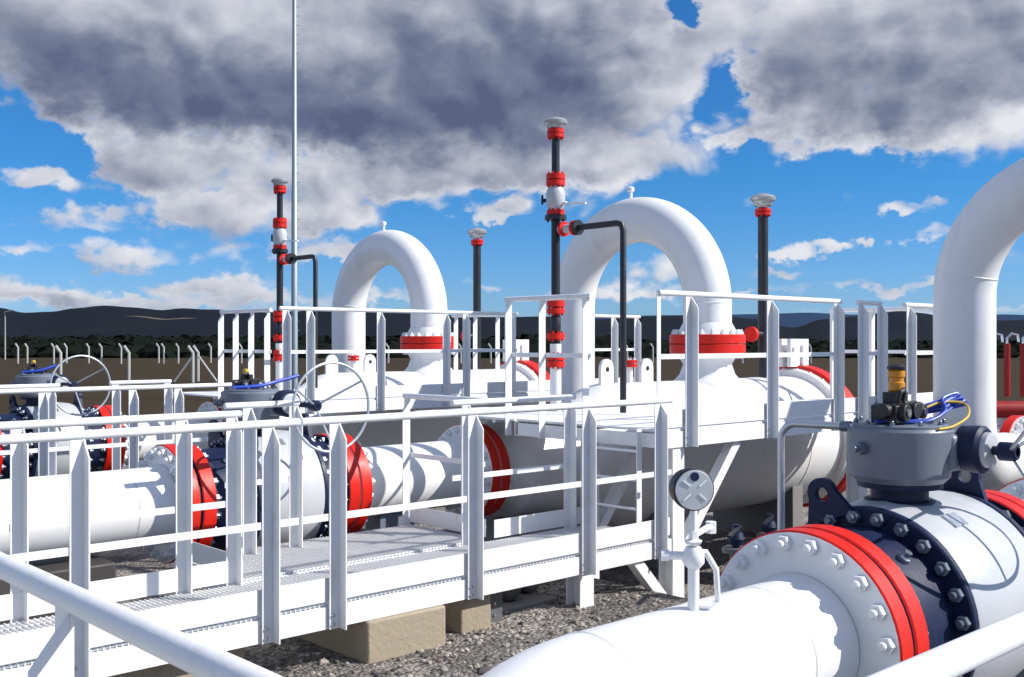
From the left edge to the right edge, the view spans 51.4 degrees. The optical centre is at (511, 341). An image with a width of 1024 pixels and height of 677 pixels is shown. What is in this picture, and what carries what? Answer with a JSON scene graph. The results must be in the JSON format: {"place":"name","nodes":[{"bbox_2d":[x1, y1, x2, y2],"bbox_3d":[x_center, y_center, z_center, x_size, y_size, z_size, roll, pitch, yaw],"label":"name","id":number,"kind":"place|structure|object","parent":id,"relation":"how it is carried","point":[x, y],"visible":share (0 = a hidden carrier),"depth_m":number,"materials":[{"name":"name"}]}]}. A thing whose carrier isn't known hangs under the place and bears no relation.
{"place":"outdoors","nodes":[
{"label":"outdoors","id":0,"kind":"place"},
{"bbox_2d":[0,305,1023,340],"bbox_3d":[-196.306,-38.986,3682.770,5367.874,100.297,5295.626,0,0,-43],"label":"hills","id":1,"kind":"structure","parent":0,"point":[101,321],"depth_m":2097.37,"materials":[{"name":"green plant"}]},
{"bbox_2d":[0,355,1023,415],"bbox_3d":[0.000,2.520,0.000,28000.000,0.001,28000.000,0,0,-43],"label":"ground","id":2,"kind":"structure","parent":0,"point":[151,401],"depth_m":87.60,"materials":[{"name":"brown soil"}]},
{"bbox_2d":[4,310,13,359],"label":"lamp post","id":3,"kind":"object","parent":2,"relation":"on","point":[5,335],"visible":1,"depth_m":149.94,"materials":[{"name":"metal"}]},
{"bbox_2d":[15,343,18,363],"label":"fence post","id":4,"kind":"object","parent":2,"relation":"on","point":[16,345],"visible":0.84,"depth_m":123.34,"materials":[{"name":"concrete"}]},
{"bbox_2d":[24,343,27,362],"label":"fence post","id":5,"kind":"object","parent":2,"relation":"on","point":[25,344],"visible":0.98,"depth_m":125.18,"materials":[{"name":"concrete"}]},
{"bbox_2d":[51,343,54,363],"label":"fence post","id":6,"kind":"object","parent":2,"relation":"on","point":[52,345],"visible":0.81,"depth_m":124.13,"materials":[{"name":"concrete"}]},
{"bbox_2d":[54,345,61,374],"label":"fence post","id":7,"kind":"object","parent":2,"relation":"on","point":[60,357],"visible":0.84,"depth_m":65.91,"materials":[{"name":"concrete"}]},
{"bbox_2d":[63,343,67,362],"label":"fence post","id":8,"kind":"object","parent":2,"relation":"on","point":[64,344],"visible":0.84,"depth_m":125.55,"materials":[{"name":"concrete"}]},
{"bbox_2d":[86,343,89,362],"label":"fence post","id":9,"kind":"object","parent":2,"relation":"on","point":[87,345],"visible":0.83,"depth_m":125.67,"materials":[{"name":"concrete"}]},
{"bbox_2d":[118,343,121,363],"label":"fence post","id":10,"kind":"object","parent":2,"relation":"on","point":[120,346],"visible":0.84,"depth_m":121.99,"materials":[{"name":"concrete"}]},
{"bbox_2d":[123,345,129,379],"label":"fence post","id":11,"kind":"object","parent":2,"relation":"on","point":[128,360],"visible":0.84,"depth_m":65.92,"materials":[{"name":"concrete"}]},
{"bbox_2d":[156,343,159,362],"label":"fence post","id":12,"kind":"object","parent":2,"relation":"on","point":[157,345],"visible":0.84,"depth_m":126.94,"materials":[{"name":"concrete"}]},
{"bbox_2d":[161,343,164,363],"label":"fence post","id":13,"kind":"object","parent":2,"relation":"on","point":[162,345],"visible":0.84,"depth_m":123.47,"materials":[{"name":"concrete"}]},
{"bbox_2d":[175,343,178,363],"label":"fence post","id":14,"kind":"object","parent":2,"relation":"on","point":[177,353],"visible":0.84,"depth_m":123.32,"materials":[{"name":"metal"}]},
{"bbox_2d":[173,357,190,381],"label":"fence brace","id":15,"kind":"object","parent":2,"relation":"on","point":[182,369],"visible":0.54,"depth_m":66.94,"materials":[{"name":"concrete"}]},
{"bbox_2d":[187,345,193,382],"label":"fence post","id":16,"kind":"object","parent":2,"relation":"on","point":[192,362],"visible":0.84,"depth_m":65.92,"materials":[{"name":"concrete"}]},
{"bbox_2d":[192,345,199,380],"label":"fence post","id":17,"kind":"object","parent":2,"relation":"on","point":[197,364],"visible":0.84,"depth_m":67.92,"materials":[{"name":"concrete"}]},
{"bbox_2d":[198,356,216,381],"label":"fence brace","id":18,"kind":"object","parent":2,"relation":"on","point":[207,368],"visible":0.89,"depth_m":66.94,"materials":[{"name":"concrete"}]},
{"bbox_2d":[208,343,211,362],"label":"fence post","id":19,"kind":"object","parent":2,"relation":"on","point":[210,353],"visible":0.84,"depth_m":127.88,"materials":[{"name":"concrete"}]},
{"bbox_2d":[291,0,299,390],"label":"radio mast","id":20,"kind":"object","parent":2,"relation":"on","point":[294,316],"visible":0.91,"depth_m":45.91,"materials":[{"name":"metal"}]},
{"bbox_2d":[385,343,388,362],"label":"fence post","id":21,"kind":"object","parent":2,"relation":"on","point":[387,353],"visible":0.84,"depth_m":126.93,"materials":[{"name":"metal"}]},
{"bbox_2d":[458,343,461,362],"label":"fence post","id":22,"kind":"object","parent":2,"relation":"on","point":[459,345],"visible":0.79,"depth_m":124.77,"materials":[{"name":"metal"}]},
{"bbox_2d":[488,343,491,362],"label":"fence post","id":23,"kind":"object","parent":2,"relation":"on","point":[489,345],"visible":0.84,"depth_m":125.75,"materials":[{"name":"concrete"}]},
{"bbox_2d":[0,334,1021,357],"bbox_3d":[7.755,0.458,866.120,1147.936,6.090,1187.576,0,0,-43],"label":"wood","id":24,"kind":"object","parent":2,"relation":"on","point":[139,346],"visible":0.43,"depth_m":197.23,"materials":[{"name":"green plant"}]},
{"bbox_2d":[650,343,653,362],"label":"fence post","id":25,"kind":"object","parent":2,"relation":"on","point":[651,345],"visible":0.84,"depth_m":127.12,"materials":[{"name":"metal"}]},
{"bbox_2d":[0,0,1023,316],"label":"sky","id":26,"kind":"structure","parent":0,"point":[143,143],"materials":[{"name":"blue"}]},
{"bbox_2d":[91,418,997,603],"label":"gravel yard","id":27,"kind":"structure","parent":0,"point":[137,560],"depth_m":11.94,"materials":[{"name":"grey gravel"}]},
{"bbox_2d":[0,553,115,668],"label":"concrete footing","id":28,"kind":"object","parent":27,"relation":"on","point":[101,568],"visible":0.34,"depth_m":7.76,"materials":[{"name":"concrete"}]},
{"bbox_2d":[0,444,201,563],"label":"inlet pipe","id":29,"kind":"object","parent":27,"relation":"on","point":[150,483],"visible":0.67,"depth_m":7.97,"materials":[{"name":"white metal"}]},
{"bbox_2d":[0,383,231,475],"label":"guardrail","id":30,"kind":"object","parent":27,"relation":"on","point":[43,449],"visible":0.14,"depth_m":11.03,"materials":[{"name":"white metal"}]},
{"bbox_2d":[109,379,172,469],"bbox_3d":[-4.406,1.105,12.660,0.750,1.299,0.110,0,0,-43],"label":"guardrail","id":31,"kind":"object","parent":27,"relation":"on","point":[116,411],"visible":0.4,"depth_m":12.48,"materials":[{"name":"white metal"}]},
{"bbox_2d":[103,404,222,467],"bbox_3d":[-4.699,1.659,14.298,1.631,1.681,0.940,0,0,-43],"label":"spool pipe","id":32,"kind":"object","parent":27,"relation":"on","point":[143,449],"visible":0.23,"depth_m":13.88,"materials":[{"name":"white metal"}]},
{"bbox_2d":[197,340,549,446],"bbox_3d":[-1.926,1.230,16.868,6.230,2.541,1.950,0,0,-43],"label":"filter vessel","id":33,"kind":"object","parent":27,"relation":"on","point":[423,368],"visible":0.32,"depth_m":16.43,"materials":[{"name":"white paint"}]},
{"bbox_2d":[271,177,317,389],"bbox_3d":[-3.072,-0.785,15.008,0.250,3.170,1.153,0,0,-43],"label":"vent stack","id":34,"kind":"object","parent":33,"relation":"on","point":[279,240],"visible":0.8,"depth_m":15.22,"materials":[{"name":"grey paint"}]},
{"bbox_2d":[332,221,453,372],"bbox_3d":[-1.832,-0.243,18.421,1.640,3.664,3.090,0,0,-43],"label":"bend pipe","id":35,"kind":"object","parent":33,"relation":"attached to","point":[410,258],"visible":0.77,"depth_m":17.89,"materials":[{"name":"white metal"}]},
{"bbox_2d":[173,377,633,413],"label":"walkway","id":36,"kind":"structure","parent":33,"relation":"attached to","point":[353,399],"depth_m":13.94,"materials":[{"name":"paint"}]},
{"bbox_2d":[218,308,272,407],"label":"guardrail","id":37,"kind":"object","parent":36,"relation":"attached to","point":[250,351],"visible":0.81,"depth_m":13.78,"materials":[{"name":"white metal"}]},
{"bbox_2d":[279,306,512,413],"bbox_3d":[-1.361,0.225,13.861,3.750,1.299,0.110,0,0,-43],"label":"guardrail","id":38,"kind":"object","parent":36,"relation":"attached to","point":[286,351],"visible":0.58,"depth_m":13.57,"materials":[{"name":"white metal"}]},
{"bbox_2d":[451,312,517,391],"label":"guardrail","id":39,"kind":"object","parent":36,"relation":"attached to","point":[497,346],"visible":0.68,"depth_m":15.68,"materials":[{"name":"white metal"}]},
{"bbox_2d":[595,314,640,382],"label":"guardrail","id":40,"kind":"object","parent":36,"relation":"attached to","point":[614,349],"visible":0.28,"depth_m":16.63,"materials":[{"name":"white metal"}]},
{"bbox_2d":[460,228,486,368],"bbox_3d":[-0.645,-0.716,18.260,0.460,2.509,0.340,0,0,-43],"label":"relief stack","id":41,"kind":"object","parent":33,"relation":"on","point":[476,234],"visible":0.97,"depth_m":18.24,"materials":[{"name":"black paint"}]},
{"bbox_2d":[344,424,500,533],"bbox_3d":[-1.016,1.659,10.090,1.631,1.681,0.940,0,0,-43],"label":"spool pipe","id":42,"kind":"object","parent":27,"relation":"on","point":[380,470],"visible":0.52,"depth_m":9.85,"materials":[{"name":"white metal"}]},
{"bbox_2d":[244,578,687,676],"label":"gravel bank","id":43,"kind":"structure","parent":27,"relation":"on","point":[417,667],"depth_m":7.12,"materials":[{"name":"grey gravel"}]},
{"bbox_2d":[108,646,243,676],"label":"concrete footing","id":44,"kind":"object","parent":43,"relation":"on","point":[167,670],"depth_m":5.91,"materials":[{"name":"beige concrete"}]},
{"bbox_2d":[296,605,444,663],"bbox_3d":[-1.000,2.179,7.234,0.630,0.842,0.970,0,0,-43],"label":"concrete footing","id":45,"kind":"object","parent":43,"relation":"on","point":[384,638],"visible":0.45,"depth_m":6.86,"materials":[{"name":"beige concrete"}]},
{"bbox_2d":[174,508,485,589],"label":"walkway","id":46,"kind":"structure","parent":45,"relation":"on","point":[312,555],"depth_m":8.28,"materials":[{"name":"white metal"}]},
{"bbox_2d":[223,400,302,555],"bbox_3d":[-1.889,1.105,8.121,0.630,1.299,0.110,0,0,-43],"label":"guardrail","id":47,"kind":"object","parent":46,"relation":"attached to","point":[251,481],"visible":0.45,"depth_m":8.06,"materials":[{"name":"white metal"}]},
{"bbox_2d":[402,393,484,535],"bbox_3d":[-0.612,1.105,9.059,0.110,1.299,1.080,0,0,-43],"label":"guardrail","id":48,"kind":"object","parent":46,"relation":"attached to","point":[407,454],"visible":0.57,"depth_m":9.36,"materials":[{"name":"white metal"}]},
{"bbox_2d":[252,578,673,676],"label":"loose stones","id":49,"kind":"object","parent":43,"relation":"on","point":[444,669],"visible":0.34,"depth_m":7.01,"materials":[{"name":"grey gravel"}]},
{"bbox_2d":[442,594,490,633],"bbox_3d":[-0.534,2.179,7.755,0.280,0.842,0.840,0,0,-43],"label":"concrete footing","id":50,"kind":"object","parent":43,"relation":"on","point":[465,616],"depth_m":7.43,"materials":[{"name":"beige concrete"}]},
{"bbox_2d":[491,592,501,622],"bbox_3d":[-0.151,1.889,7.694,0.120,0.263,0.130,0,0,-43],"label":"steel stub","id":51,"kind":"object","parent":43,"relation":"on","point":[496,607],"visible":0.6,"depth_m":7.66,"materials":[{"name":"grey paint"}]},
{"bbox_2d":[502,583,558,613],"bbox_3d":[-0.092,1.942,8.355,0.705,0.355,0.700,0,0,-43],"label":"concrete footing","id":52,"kind":"object","parent":43,"relation":"on","point":[516,599],"visible":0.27,"depth_m":8.18,"materials":[{"name":"grey paint"}]},
{"bbox_2d":[444,511,580,541],"bbox_3d":[-0.006,2.209,11.039,0.500,0.781,1.600,0,0,-43],"label":"concrete footing","id":53,"kind":"object","parent":27,"relation":"on","point":[490,519],"visible":0.17,"depth_m":10.90,"materials":[{"name":"beige concrete"}]},
{"bbox_2d":[481,339,853,569],"bbox_3d":[1.874,1.230,12.769,6.230,2.541,1.950,0,0,-43],"label":"filter vessel","id":54,"kind":"object","parent":53,"relation":"on","point":[745,497],"visible":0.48,"depth_m":12.58,"materials":[{"name":"white paint"}]},
{"bbox_2d":[541,117,625,412],"bbox_3d":[0.728,-0.785,10.909,0.250,3.170,1.153,0,0,-43],"label":"vent stack","id":55,"kind":"object","parent":54,"relation":"on","point":[555,201],"visible":0.97,"depth_m":11.12,"materials":[{"name":"metal"}]},
{"bbox_2d":[560,186,745,402],"bbox_3d":[1.968,-0.243,14.322,1.640,3.664,3.090,0,0,-43],"label":"bend pipe","id":56,"kind":"object","parent":54,"relation":"attached to","point":[682,239],"visible":0.77,"depth_m":13.68,"materials":[{"name":"white metal"}]},
{"bbox_2d":[744,193,775,377],"bbox_3d":[3.277,-0.716,14.028,0.460,2.509,0.340,0,0,-43],"label":"relief stack","id":57,"kind":"object","parent":54,"relation":"on","point":[762,202],"visible":0.98,"depth_m":14.01,"materials":[{"name":"black paint"}]},
{"bbox_2d":[566,574,593,607],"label":"support column","id":58,"kind":"structure","parent":27,"relation":"on","point":[580,590],"depth_m":8.14,"materials":[{"name":"white metal"}]},
{"bbox_2d":[0,507,671,676],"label":"walkway","id":59,"kind":"structure","parent":58,"relation":"on","point":[227,618],"depth_m":6.75,"materials":[{"name":"white metal"}]},
{"bbox_2d":[0,410,241,622],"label":"guardrail","id":60,"kind":"object","parent":59,"relation":"attached to","point":[19,527],"visible":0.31,"depth_m":6.76,"materials":[{"name":"white metal"}]},
{"bbox_2d":[0,397,672,676],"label":"guardrail","id":61,"kind":"object","parent":59,"relation":"attached to","point":[79,549],"visible":0.97,"depth_m":6.49,"materials":[{"name":"white metal"}]},
{"bbox_2d":[450,394,576,545],"bbox_3d":[0.058,1.105,8.778,1.380,1.299,0.110,0,0,-43],"label":"guardrail","id":62,"kind":"object","parent":59,"relation":"attached to","point":[569,465],"visible":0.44,"depth_m":8.98,"materials":[{"name":"white metal"}]},
{"bbox_2d":[597,429,641,522],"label":"guardrail","id":63,"kind":"object","parent":59,"relation":"attached to","point":[638,452],"visible":0.51,"depth_m":8.78,"materials":[{"name":"white metal"}]},
{"bbox_2d":[581,432,646,578],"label":"support column","id":64,"kind":"structure","parent":27,"relation":"on","point":[613,497],"depth_m":9.77,"materials":[{"name":"white metal"}]},
{"bbox_2d":[627,441,740,597],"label":"support column","id":65,"kind":"structure","parent":27,"relation":"on","point":[671,577],"depth_m":8.89,"materials":[{"name":"white metal"}]},
{"bbox_2d":[413,392,932,447],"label":"walkway","id":66,"kind":"structure","parent":65,"relation":"on","point":[729,423],"depth_m":9.62,"materials":[{"name":"paint"}]},
{"bbox_2d":[504,293,592,438],"bbox_3d":[0.294,0.225,9.641,0.110,1.299,1.100,0,0,-43],"label":"guardrail","id":67,"kind":"object","parent":66,"relation":"attached to","point":[585,355],"visible":0.92,"depth_m":9.64,"materials":[{"name":"white metal"}]},
{"bbox_2d":[656,290,844,446],"bbox_3d":[2.236,0.225,9.562,2.840,1.299,0.110,0,0,-43],"label":"guardrail","id":68,"kind":"object","parent":66,"relation":"attached to","point":[691,356],"visible":0.88,"depth_m":9.65,"materials":[{"name":"white metal"}]},
{"bbox_2d":[856,300,887,419],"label":"guardrail","id":69,"kind":"object","parent":66,"relation":"attached to","point":[864,353],"visible":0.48,"depth_m":10.81,"materials":[{"name":"white metal"}]},
{"bbox_2d":[829,307,932,397],"bbox_3d":[4.633,0.225,13.036,0.110,1.299,1.660,0,0,-43],"label":"guardrail","id":70,"kind":"object","parent":66,"relation":"attached to","point":[871,311],"visible":0.45,"depth_m":13.22,"materials":[{"name":"white metal"}]},
{"bbox_2d":[902,302,932,400],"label":"guardrail","id":71,"kind":"object","parent":66,"relation":"attached to","point":[911,352],"visible":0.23,"depth_m":11.48,"materials":[{"name":"white metal"}]},
{"bbox_2d":[480,528,913,676],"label":"inlet pipe","id":72,"kind":"object","parent":27,"relation":"on","point":[802,602],"visible":0.98,"depth_m":4.21,"materials":[{"name":"white metal"}]},
{"bbox_2d":[661,468,720,611],"bbox_3d":[0.710,0.751,4.063,0.272,0.553,0.171,0,0,-28],"label":"pressure gauge","id":73,"kind":"object","parent":72,"relation":"on","point":[691,490],"visible":1,"depth_m":4.03,"materials":[{"name":"white metal"}]},
{"bbox_2d":[722,524,744,565],"bbox_3d":[1.704,1.970,8.300,0.216,1.060,0.435,0,0,36],"label":"drain valve","id":74,"kind":"object","parent":27,"relation":"on","point":[736,538],"visible":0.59,"depth_m":8.34,"materials":[{"name":"grey paint"}]},
{"bbox_2d":[756,513,776,536],"bbox_3d":[2.177,2.000,9.188,0.216,1.000,0.435,0,0,36],"label":"drain valve","id":75,"kind":"object","parent":27,"relation":"on","point":[768,524],"visible":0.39,"depth_m":9.23,"materials":[{"name":"grey paint"}]},
{"bbox_2d":[777,420,927,530],"bbox_3d":[1.663,1.446,5.267,0.772,2.109,0.095,0,0,40],"label":"conduit","id":76,"kind":"object","parent":27,"relation":"on","point":[842,426],"visible":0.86,"depth_m":5.50,"materials":[{"name":"metal"}]},
{"bbox_2d":[846,443,866,502],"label":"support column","id":77,"kind":"structure","parent":27,"relation":"on","point":[855,491],"depth_m":10.96,"materials":[{"name":"white metal"}]},
{"bbox_2d":[943,415,1023,484],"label":"header pipe","id":78,"kind":"object","parent":27,"relation":"on","point":[1013,424],"visible":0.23,"depth_m":11.69,"materials":[{"name":"red metal"}]},
{"bbox_2d":[985,478,1023,676],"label":"spool pipe","id":79,"kind":"object","parent":27,"relation":"on","point":[1013,491],"visible":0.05,"depth_m":6.59,"materials":[{"name":"white metal"}]},
{"bbox_2d":[996,332,1023,428],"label":"pipes","id":80,"kind":"object","parent":27,"relation":"on","point":[1005,410],"visible":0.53,"depth_m":13.97,"materials":[{"name":"red metal"}]},
{"bbox_3d":[1.897,2.230,5.235,0.700,0.740,0.800,0,0,-43],"label":"concrete footing","id":81,"kind":"object","parent":27,"relation":"on","visible":0},
{"bbox_2d":[787,416,1023,676],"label":"ball valve","id":82,"kind":"object","parent":81,"relation":"on","point":[947,558],"visible":0.61,"depth_m":4.96,"materials":[{"name":"red paint"}]},
{"bbox_2d":[871,364,927,423],"bbox_3d":[1.882,0.247,5.168,0.343,0.283,0.179,0,0,-43],"label":"position indicator","id":83,"kind":"object","parent":82,"relation":"on","point":[898,405],"visible":1,"depth_m":5.13,"materials":[{"name":"black plastic"}]},
{"bbox_2d":[875,401,968,422],"bbox_3d":[1.999,0.341,5.183,0.556,0.093,0.104,0,0,-27],"label":"cable","id":84,"kind":"object","parent":82,"relation":"attached to","point":[939,410],"visible":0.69,"depth_m":5.25,"materials":[{"name":"blue plastic"}]},
{"bbox_2d":[880,398,965,422],"bbox_3d":[2.009,0.333,5.179,0.526,0.109,0.108,0,0,-31],"label":"cable","id":85,"kind":"object","parent":82,"relation":"attached to","point":[938,407],"visible":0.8,"depth_m":5.25,"materials":[{"name":"blue plastic"}]},
{"bbox_2d":[885,395,962,421],"bbox_3d":[2.016,0.326,5.173,0.500,0.125,0.130,0,0,-18],"label":"cable","id":86,"kind":"object","parent":82,"relation":"attached to","point":[958,397],"visible":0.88,"depth_m":5.25,"materials":[{"name":"blue plastic"}]},
{"bbox_2d":[901,392,958,422],"bbox_3d":[2.022,0.319,5.172,0.466,0.142,0.158,0,0,-15],"label":"cable","id":87,"kind":"object","parent":82,"relation":"on","point":[949,395],"visible":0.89,"depth_m":5.19,"materials":[{"name":"blue plastic"}]},
{"bbox_2d":[927,401,969,429],"bbox_3d":[2.080,0.352,5.157,0.357,0.125,0.196,0,0,-43],"label":"cable","id":88,"kind":"object","parent":82,"relation":"attached to","point":[958,423],"visible":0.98,"depth_m":5.18,"materials":[{"name":"yellow plastic"}]},
{"bbox_3d":[5.654,1.229,8.691,6.230,2.541,1.950,0,0,-43],"label":"filter vessel","id":89,"kind":"object","parent":27,"relation":"on","visible":0},
{"bbox_2d":[933,158,1023,490],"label":"bend pipe","id":90,"kind":"object","parent":89,"relation":"attached to","point":[985,232],"visible":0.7,"depth_m":10.64,"materials":[{"name":"white metal"}]},
{"bbox_2d":[595,313,1023,326],"bbox_3d":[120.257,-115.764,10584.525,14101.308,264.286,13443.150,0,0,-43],"label":"hills","id":91,"kind":"structure","parent":0,"point":[793,319],"depth_m":8779.06,"materials":[{"name":"green plant"}]},
{"bbox_3d":[-2.133,2.200,9.068,0.600,0.800,1.000,0,0,-43],"label":"concrete footing","id":92,"kind":"object","parent":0,"visible":0},
{"bbox_2d":[174,361,369,550],"bbox_3d":[-2.003,0.991,8.867,1.460,1.676,1.532,0,0,-43],"label":"ball valve","id":93,"kind":"object","parent":92,"relation":"on","point":[209,462],"visible":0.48,"depth_m":8.76,"materials":[{"name":"red paint"}]},
{"bbox_2d":[232,369,264,385],"bbox_3d":[-2.222,0.306,8.949,0.275,0.165,0.145,0,0,-43],"label":"position indicator","id":94,"kind":"object","parent":93,"relation":"on","point":[247,378],"visible":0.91,"depth_m":8.91,"materials":[{"name":"black plastic"}]},
{"bbox_2d":[232,374,298,388],"bbox_3d":[-2.067,0.334,8.970,0.592,0.122,0.065,0,0,-35],"label":"cable","id":95,"kind":"object","parent":93,"relation":"on","point":[267,383],"visible":0.98,"depth_m":8.95,"materials":[{"name":"blue plastic"}]},
{"bbox_3d":[-5.683,2.200,13.412,0.700,0.800,1.200,0,0,-43],"label":"concrete footing","id":96,"kind":"object","parent":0,"visible":0},
{"bbox_2d":[0,355,111,478],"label":"ball valve","id":97,"kind":"object","parent":96,"relation":"on","point":[100,459],"visible":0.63,"depth_m":12.98,"materials":[{"name":"metal"}]},
{"bbox_2d":[23,360,46,373],"bbox_3d":[-5.905,0.306,13.157,0.275,0.165,0.145,0,0,-43],"label":"position indicator","id":98,"kind":"object","parent":97,"relation":"on","point":[33,365],"visible":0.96,"depth_m":13.12,"materials":[{"name":"black plastic"}]},
{"bbox_2d":[22,364,56,372],"bbox_3d":[-5.825,0.330,13.113,0.396,0.111,0.059,0,0,-31],"label":"cable","id":99,"kind":"object","parent":97,"relation":"on","point":[39,370],"visible":1,"depth_m":13.09,"materials":[{"name":"blue plastic"}]},
{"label":"walkway","id":100,"kind":"object","parent":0,"visible":0},
{"bbox_2d":[0,383,59,474],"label":"guardrail","id":101,"kind":"object","parent":100,"relation":"attached to","point":[52,398],"visible":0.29,"depth_m":11.61,"materials":[{"name":"white metal"}]},
{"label":"walkway","id":102,"kind":"object","parent":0,"visible":0},
{"bbox_2d":[0,552,282,676],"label":"guardrail","id":103,"kind":"object","parent":102,"relation":"attached to","point":[185,652],"visible":1,"depth_m":1.84,"materials":[{"name":"white metal"}]},
{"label":"walkway","id":104,"kind":"object","parent":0,"visible":0},
{"bbox_2d":[866,610,1023,676],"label":"guardrail","id":105,"kind":"object","parent":104,"relation":"on","point":[964,654],"depth_m":1.60,"materials":[{"name":"white metal"}]}
]}

